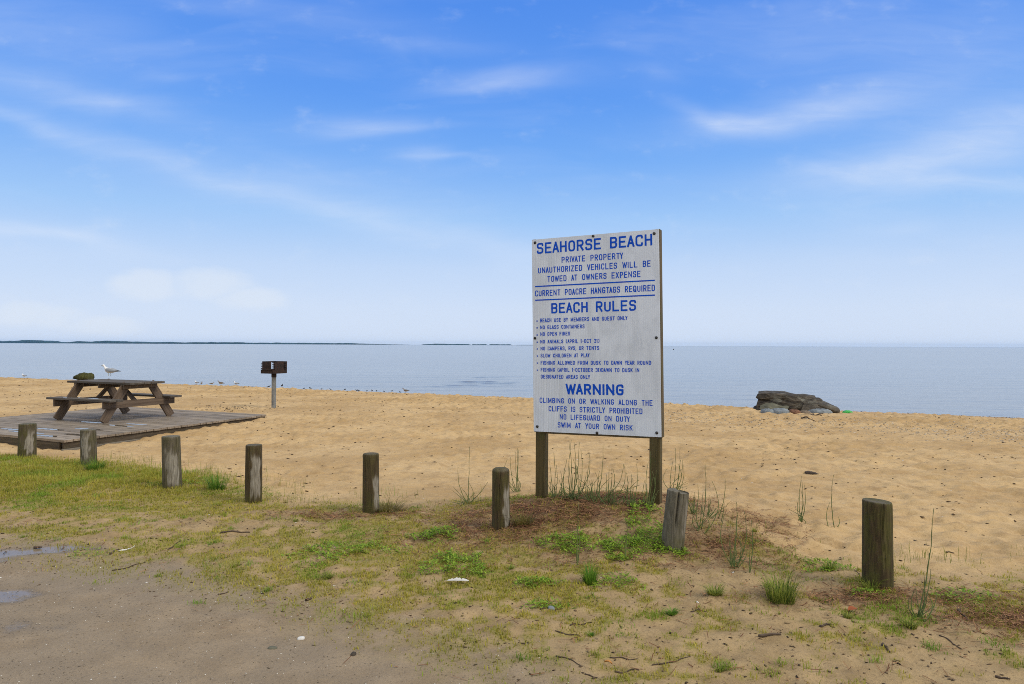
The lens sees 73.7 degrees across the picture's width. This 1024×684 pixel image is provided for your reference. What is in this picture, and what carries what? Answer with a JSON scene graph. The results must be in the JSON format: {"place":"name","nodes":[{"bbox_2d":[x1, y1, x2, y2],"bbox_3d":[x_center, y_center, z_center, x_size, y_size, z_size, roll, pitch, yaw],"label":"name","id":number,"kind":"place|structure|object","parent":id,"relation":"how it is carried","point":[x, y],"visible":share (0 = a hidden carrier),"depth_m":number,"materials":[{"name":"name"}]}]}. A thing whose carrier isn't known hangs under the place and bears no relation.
{"place":"outdoors","nodes":[
{"label":"outdoors","id":0,"kind":"place"},
{"bbox_2d":[102,364,118,375],"bbox_3d":[-9.197,0.647,15.647,0.474,0.271,0.135,0,0,2],"label":"gull","id":1,"kind":"object","parent":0,"point":[109,370],"visible":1,"depth_m":15.61,"materials":[{"name":"white"}]},
{"bbox_2d":[91,343,351,344],"bbox_3d":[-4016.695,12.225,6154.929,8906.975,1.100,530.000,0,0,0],"label":"shore","id":2,"kind":"structure","parent":0,"point":[113,343],"depth_m":5899.52,"materials":[{"name":"green plant"}]},
{"bbox_2d":[0,340,510,344],"bbox_3d":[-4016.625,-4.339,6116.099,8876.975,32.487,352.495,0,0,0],"label":"woods","id":3,"kind":"object","parent":2,"relation":"on","point":[42,341],"visible":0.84,"depth_m":6000.17,"materials":[{"name":"green plant"}]},
{"bbox_2d":[0,534,597,683],"bbox_3d":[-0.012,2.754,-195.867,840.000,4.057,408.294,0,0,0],"label":"gravel lot","id":4,"kind":"structure","parent":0,"point":[132,665],"depth_m":3.82,"materials":[{"name":"grey gravel"}]},
{"bbox_2d":[0,377,1023,683],"bbox_3d":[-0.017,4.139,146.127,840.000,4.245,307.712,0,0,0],"label":"sand beach","id":5,"kind":"structure","parent":0,"point":[482,439],"depth_m":6.36,"materials":[{"name":"beige sand"}]},
{"bbox_2d":[17,423,36,457],"bbox_3d":[-7.022,1.547,9.883,0.237,0.734,0.228,0,0,0],"label":"wooden bollard","id":6,"kind":"object","parent":5,"relation":"on","point":[27,439],"visible":0.67,"depth_m":9.79,"materials":[{"name":"brown wood"}]},
{"bbox_2d":[73,372,94,379],"bbox_3d":[-23.862,1.929,37.991,0.953,0.484,0.728,0,0,0],"label":"rock","id":7,"kind":"object","parent":5,"relation":"on","point":[84,376],"visible":0.92,"depth_m":37.76,"materials":[{"name":"green stone"}]},
{"bbox_2d":[80,429,96,464],"bbox_3d":[-5.614,1.525,9.064,0.208,0.726,0.195,0,0,0],"label":"wooden bollard","id":8,"kind":"object","parent":5,"relation":"on","point":[88,444],"visible":0.61,"depth_m":8.99,"materials":[{"name":"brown wood"}]},
{"bbox_2d":[74,456,111,470],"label":"grass tuft","id":9,"kind":"object","parent":5,"relation":"on","point":[94,466],"visible":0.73,"depth_m":8.66,"materials":[{"name":"green plant"}]},
{"bbox_2d":[0,407,265,450],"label":"wooden deck","id":10,"kind":"structure","parent":5,"relation":"on","point":[156,421],"depth_m":12.81,"materials":[{"name":"grey wood"}]},
{"bbox_2d":[46,379,181,422],"bbox_3d":[-7.974,1.163,13.738,1.837,0.795,1.624,0,0,23],"label":"picnic table","id":11,"kind":"object","parent":10,"relation":"on","point":[113,401],"visible":0.98,"depth_m":13.52,"materials":[{"name":"brown wood"}]},
{"bbox_2d":[161,435,181,488],"bbox_3d":[-3.794,1.459,7.623,0.229,0.818,0.200,0,0,0],"label":"wooden bollard","id":12,"kind":"object","parent":5,"relation":"on","point":[171,463],"visible":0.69,"depth_m":7.54,"materials":[{"name":"brown wood"}]},
{"bbox_2d":[202,468,236,490],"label":"grass tuft","id":13,"kind":"object","parent":5,"relation":"on","point":[216,484],"visible":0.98,"depth_m":7.45,"materials":[{"name":"green plant"}]},
{"bbox_2d":[220,530,249,533],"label":"twig","id":14,"kind":"object","parent":5,"relation":"on","point":[233,531],"visible":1,"depth_m":5.81,"materials":[{"name":"brown wood"}]},
{"bbox_2d":[245,444,261,503],"bbox_3d":[-2.617,1.454,6.913,0.168,0.831,0.170,0,0,0],"label":"wooden bollard","id":15,"kind":"object","parent":5,"relation":"on","point":[253,473],"visible":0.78,"depth_m":6.84,"materials":[{"name":"brown wood"}]},
{"bbox_2d":[261,361,286,407],"bbox_3d":[-5.821,1.187,16.668,0.403,1.430,0.468,0,0,25],"label":"park grill","id":16,"kind":"object","parent":5,"relation":"on","point":[279,367],"visible":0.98,"depth_m":16.63,"materials":[{"name":"black metal"}]},
{"bbox_2d":[318,570,338,578],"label":"grass tuft","id":17,"kind":"object","parent":5,"relation":"on","point":[327,575],"visible":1,"depth_m":4.72,"materials":[{"name":"green plant"}]},
{"bbox_2d":[362,452,378,513],"bbox_3d":[-1.344,1.464,6.514,0.161,0.807,0.158,0,0,0],"label":"wooden bollard","id":18,"kind":"object","parent":5,"relation":"on","point":[370,495],"visible":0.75,"depth_m":6.45,"materials":[{"name":"brown wood"}]},
{"bbox_2d":[359,494,426,512],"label":"grass tuft","id":19,"kind":"object","parent":5,"relation":"on","point":[387,505],"visible":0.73,"depth_m":6.61,"materials":[{"name":"green plant"}]},
{"bbox_2d":[447,577,468,580],"bbox_3d":[-0.371,1.588,4.563,0.167,0.020,0.031,0,0,0],"label":"feather","id":20,"kind":"object","parent":5,"relation":"on","point":[457,579],"visible":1,"depth_m":4.56,"materials":[{"name":"white"}]},
{"bbox_2d":[453,447,487,504],"bbox_3d":[-0.406,1.321,6.656,0.381,0.605,0.124,0,0,0],"label":"rush clump","id":21,"kind":"object","parent":5,"relation":"on","point":[466,501],"visible":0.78,"depth_m":6.64,"materials":[{"name":"green plant"}]},
{"bbox_2d":[492,467,509,529],"bbox_3d":[-0.091,1.425,5.734,0.153,0.745,0.152,0,0,0],"label":"wooden bollard","id":22,"kind":"object","parent":5,"relation":"on","point":[500,491],"visible":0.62,"depth_m":5.67,"materials":[{"name":"brown wood"}]},
{"bbox_2d":[0,465,1023,683],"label":"dry needles","id":23,"kind":"object","parent":5,"relation":"on","point":[1015,616],"visible":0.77,"depth_m":5.36,"materials":[{"name":"brown plant"}]},
{"bbox_2d":[0,380,1023,683],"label":"beach debris","id":24,"kind":"object","parent":5,"relation":"on","point":[490,548],"visible":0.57,"depth_m":4.80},
{"bbox_2d":[504,448,520,491],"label":"rush clump","id":25,"kind":"object","parent":5,"relation":"on","point":[517,480],"visible":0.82,"depth_m":7.32,"materials":[{"name":"plant"}]},
{"bbox_2d":[500,507,539,526],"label":"grass tuft","id":26,"kind":"object","parent":5,"relation":"on","point":[517,519],"visible":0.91,"depth_m":5.72,"materials":[{"name":"green plant"}]},
{"bbox_2d":[69,479,1004,609],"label":"weeds","id":27,"kind":"object","parent":5,"relation":"on","point":[547,579],"visible":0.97,"depth_m":5.13,"materials":[{"name":"green plant"}]},
{"bbox_2d":[546,457,574,499],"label":"rush clump","id":28,"kind":"object","parent":5,"relation":"on","point":[555,492],"visible":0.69,"depth_m":6.30,"materials":[{"name":"plant"}]},
{"bbox_2d":[556,655,579,664],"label":"twig","id":29,"kind":"object","parent":5,"relation":"on","point":[566,658],"visible":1,"depth_m":3.53,"materials":[{"name":"brown wood"}]},
{"bbox_2d":[559,442,591,500],"bbox_3d":[0.594,1.175,6.213,0.346,0.572,0.122,0,0,0],"label":"rush clump","id":30,"kind":"object","parent":5,"relation":"on","point":[572,494],"visible":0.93,"depth_m":6.19,"materials":[{"name":"green plant"}]},
{"bbox_2d":[576,504,579,564],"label":"rush clump","id":31,"kind":"object","parent":5,"relation":"on","point":[577,557],"visible":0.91,"depth_m":4.93,"materials":[{"name":"green plant"}]},
{"bbox_2d":[572,466,594,501],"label":"rush clump","id":32,"kind":"object","parent":5,"relation":"on","point":[588,499],"visible":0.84,"depth_m":6.13,"materials":[{"name":"green plant"}]},
{"bbox_2d":[575,558,602,585],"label":"grass tuft","id":33,"kind":"object","parent":5,"relation":"on","point":[589,577],"visible":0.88,"depth_m":4.58,"materials":[{"name":"green plant"}]},
{"bbox_2d":[532,229,663,504],"bbox_3d":[0.771,0.435,6.303,1.253,2.868,0.120,0,0,25],"label":"beach rules sign","id":34,"kind":"object","parent":5,"relation":"on","point":[597,302],"visible":0.99,"depth_m":6.24,"materials":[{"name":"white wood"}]},
{"bbox_2d":[597,466,624,504],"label":"rush clump","id":35,"kind":"object","parent":5,"relation":"on","point":[608,499],"visible":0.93,"depth_m":6.04,"materials":[{"name":"green plant"}]},
{"bbox_2d":[590,462,638,502],"bbox_3d":[0.925,1.191,6.099,0.454,0.543,0.117,0,0,0],"label":"rush clump","id":36,"kind":"object","parent":5,"relation":"on","point":[592,496],"visible":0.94,"depth_m":6.09,"materials":[{"name":"green plant"}]},
{"bbox_2d":[609,473,627,504],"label":"rush clump","id":37,"kind":"object","parent":5,"relation":"on","point":[615,495],"visible":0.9,"depth_m":6.02,"materials":[{"name":"green plant"}]},
{"bbox_2d":[610,656,637,659],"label":"twig","id":38,"kind":"object","parent":5,"relation":"on","point":[623,658],"visible":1,"depth_m":3.52,"materials":[{"name":"brown wood"}]},
{"bbox_2d":[615,668,638,673],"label":"twig","id":39,"kind":"object","parent":5,"relation":"on","point":[626,671],"visible":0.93,"depth_m":3.41,"materials":[{"name":"brown wood"}]},
{"bbox_2d":[617,474,640,505],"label":"rush clump","id":40,"kind":"object","parent":5,"relation":"on","point":[633,501],"visible":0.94,"depth_m":5.95,"materials":[{"name":"green plant"}]},
{"bbox_2d":[631,458,657,506],"bbox_3d":[1.154,1.209,5.956,0.229,0.504,0.106,0,0,0],"label":"rush clump","id":41,"kind":"object","parent":5,"relation":"on","point":[649,503],"visible":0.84,"depth_m":5.96,"materials":[{"name":"green plant"}]},
{"bbox_2d":[661,604,679,615],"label":"grass tuft","id":42,"kind":"object","parent":5,"relation":"on","point":[670,612],"visible":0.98,"depth_m":4.09,"materials":[{"name":"green plant"}]},
{"bbox_2d":[652,656,690,665],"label":"twig","id":43,"kind":"object","parent":5,"relation":"on","point":[669,662],"visible":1,"depth_m":3.45,"materials":[{"name":"brown wood"}]},
{"bbox_2d":[661,488,688,551],"bbox_3d":[1.236,1.474,5.244,0.240,0.686,0.176,0,0,0],"label":"wooden bollard","id":44,"kind":"object","parent":5,"relation":"on","point":[674,520],"visible":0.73,"depth_m":5.18,"materials":[{"name":"grey wood"}]},
{"bbox_2d":[663,448,687,489],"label":"rush clump","id":45,"kind":"object","parent":5,"relation":"on","point":[677,487],"visible":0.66,"depth_m":7.32,"materials":[{"name":"plant"}]},
{"bbox_2d":[688,491,702,514],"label":"rush clump","id":46,"kind":"object","parent":5,"relation":"on","point":[693,509],"visible":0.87,"depth_m":5.87,"materials":[{"name":"green plant"}]},
{"bbox_2d":[692,472,718,533],"bbox_3d":[1.565,1.280,5.530,0.213,0.573,0.108,0,0,0],"label":"rush clump","id":47,"kind":"object","parent":5,"relation":"on","point":[703,513],"visible":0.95,"depth_m":5.55,"materials":[{"name":"green plant"}]},
{"bbox_2d":[699,582,728,595],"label":"grass tuft","id":48,"kind":"object","parent":5,"relation":"on","point":[716,592],"visible":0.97,"depth_m":4.36,"materials":[{"name":"green plant"}]},
{"bbox_2d":[707,499,728,518],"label":"rush clump","id":49,"kind":"object","parent":5,"relation":"on","point":[708,512],"visible":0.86,"depth_m":5.84,"materials":[{"name":"green plant"}]},
{"bbox_2d":[714,664,726,671],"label":"grass tuft","id":50,"kind":"object","parent":5,"relation":"on","point":[718,669],"visible":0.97,"depth_m":3.38,"materials":[{"name":"green plant"}]},
{"bbox_2d":[718,488,725,520],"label":"rush clump","id":51,"kind":"object","parent":5,"relation":"on","point":[721,508],"visible":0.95,"depth_m":5.86,"materials":[{"name":"green plant"}]},
{"bbox_2d":[720,502,747,568],"bbox_3d":[1.604,1.398,4.908,0.207,0.489,0.091,0,0,0],"label":"rush clump","id":52,"kind":"object","parent":5,"relation":"on","point":[732,561],"visible":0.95,"depth_m":4.90,"materials":[{"name":"green plant"}]},
{"bbox_2d":[749,521,752,572],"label":"rush clump","id":53,"kind":"object","parent":5,"relation":"on","point":[752,552],"visible":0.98,"depth_m":4.75,"materials":[{"name":"green plant"}]},
{"bbox_2d":[760,408,773,412],"bbox_3d":[6.141,1.675,16.402,0.299,0.160,0.398,0,0,0],"label":"rock","id":54,"kind":"object","parent":5,"relation":"on","point":[765,410],"visible":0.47,"depth_m":16.30,"materials":[{"name":"grey stone"}]},
{"bbox_2d":[758,633,780,636],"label":"twig","id":55,"kind":"object","parent":5,"relation":"on","point":[764,635],"visible":1,"depth_m":3.74,"materials":[{"name":"brown wood"}]},
{"bbox_2d":[772,408,789,413],"bbox_3d":[6.428,1.675,16.371,0.453,0.190,0.446,0,0,-5],"label":"rock","id":56,"kind":"object","parent":5,"relation":"on","point":[779,410],"visible":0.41,"depth_m":16.22,"materials":[{"name":"grey stone"}]},
{"bbox_2d":[746,561,823,604],"bbox_3d":[1.681,1.506,4.308,0.512,0.264,0.519,0,0,-31],"label":"grass tuft","id":57,"kind":"object","parent":5,"relation":"on","point":[782,593],"visible":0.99,"depth_m":4.27,"materials":[{"name":"green plant"}]},
{"bbox_2d":[789,409,800,413],"bbox_3d":[6.726,1.668,16.278,0.274,0.134,0.334,0,0,0],"label":"rock","id":58,"kind":"object","parent":5,"relation":"on","point":[794,411],"visible":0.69,"depth_m":16.16,"materials":[{"name":"stone"}]},
{"bbox_2d":[789,476,805,522],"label":"rush clump","id":59,"kind":"object","parent":5,"relation":"on","point":[801,519],"visible":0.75,"depth_m":6.14,"materials":[{"name":"green plant"}]},
{"bbox_2d":[756,391,839,412],"bbox_3d":[7.207,1.522,17.249,1.953,0.498,1.362,0,0,23],"label":"boulder","id":60,"kind":"object","parent":5,"relation":"on","point":[779,399],"visible":0.89,"depth_m":16.98,"materials":[{"name":"grey stone"}]},
{"bbox_2d":[800,410,810,413],"bbox_3d":[7.002,1.691,16.312,0.247,0.124,0.325,0,0,0],"label":"rock","id":61,"kind":"object","parent":5,"relation":"on","point":[805,412],"visible":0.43,"depth_m":16.20,"materials":[{"name":"beige stone"}]},
{"bbox_2d":[805,471,817,474],"bbox_3d":[3.786,1.655,8.615,0.161,0.056,0.103,0,0,10],"label":"driftwood","id":62,"kind":"object","parent":5,"relation":"on","point":[810,472],"visible":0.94,"depth_m":8.58,"materials":[{"name":"brown wood"}]},
{"bbox_2d":[808,408,831,413],"bbox_3d":[7.455,1.698,16.523,0.564,0.181,0.438,0,0,-6],"label":"rock","id":63,"kind":"object","parent":5,"relation":"on","point":[818,410],"visible":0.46,"depth_m":16.37,"materials":[{"name":"grey stone"}]},
{"bbox_2d":[821,558,842,570],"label":"grass tuft","id":64,"kind":"object","parent":5,"relation":"on","point":[832,566],"visible":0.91,"depth_m":4.85,"materials":[{"name":"green plant"}]},
{"bbox_2d":[826,475,839,527],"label":"rush clump","id":65,"kind":"object","parent":5,"relation":"on","point":[832,510],"visible":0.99,"depth_m":5.91,"materials":[{"name":"green plant"}]},
{"bbox_2d":[841,609,851,618],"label":"grass tuft","id":66,"kind":"object","parent":5,"relation":"on","point":[846,616],"visible":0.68,"depth_m":4.03,"materials":[{"name":"green plant"}]},
{"bbox_2d":[857,576,888,589],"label":"grass tuft","id":67,"kind":"object","parent":5,"relation":"on","point":[864,586],"visible":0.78,"depth_m":4.47,"materials":[{"name":"green plant"}]},
{"bbox_2d":[862,498,893,589],"bbox_3d":[2.445,1.467,4.564,0.193,0.823,0.192,0,0,0],"label":"wooden bollard","id":68,"kind":"object","parent":5,"relation":"on","point":[877,545],"visible":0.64,"depth_m":4.49,"materials":[{"name":"brown wood"}]},
{"bbox_2d":[889,613,921,629],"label":"grass tuft","id":69,"kind":"object","parent":5,"relation":"on","point":[908,625],"visible":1,"depth_m":3.83,"materials":[{"name":"green plant"}]},
{"bbox_2d":[908,508,936,621],"bbox_3d":[2.418,1.317,4.012,0.161,0.678,0.078,0,0,-14],"label":"rush clump","id":70,"kind":"object","parent":5,"relation":"on","point":[920,612],"visible":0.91,"depth_m":4.02,"materials":[{"name":"green plant"}]},
{"bbox_2d":[939,635,961,648],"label":"twig","id":71,"kind":"object","parent":5,"relation":"on","point":[949,640],"visible":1,"depth_m":3.70,"materials":[{"name":"brown wood"}]},
{"bbox_2d":[995,675,1009,679],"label":"twig","id":72,"kind":"object","parent":5,"relation":"on","point":[997,676],"visible":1,"depth_m":3.31,"materials":[{"name":"brown wood"}]},
{"bbox_2d":[0,343,1023,417],"bbox_3d":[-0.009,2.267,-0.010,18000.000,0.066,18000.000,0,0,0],"label":"water","id":73,"kind":"structure","parent":0,"point":[978,381],"depth_m":62.43,"materials":[{"name":"blue liquid"}]},
{"bbox_2d":[0,452,1023,683],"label":"grass","id":74,"kind":"structure","parent":0,"point":[78,476],"depth_m":5.13,"materials":[{"name":"green plant"}]},
{"bbox_2d":[0,0,1023,346],"label":"sky","id":75,"kind":"structure","parent":0,"point":[829,173],"materials":[{"name":"blue"}]}
]}

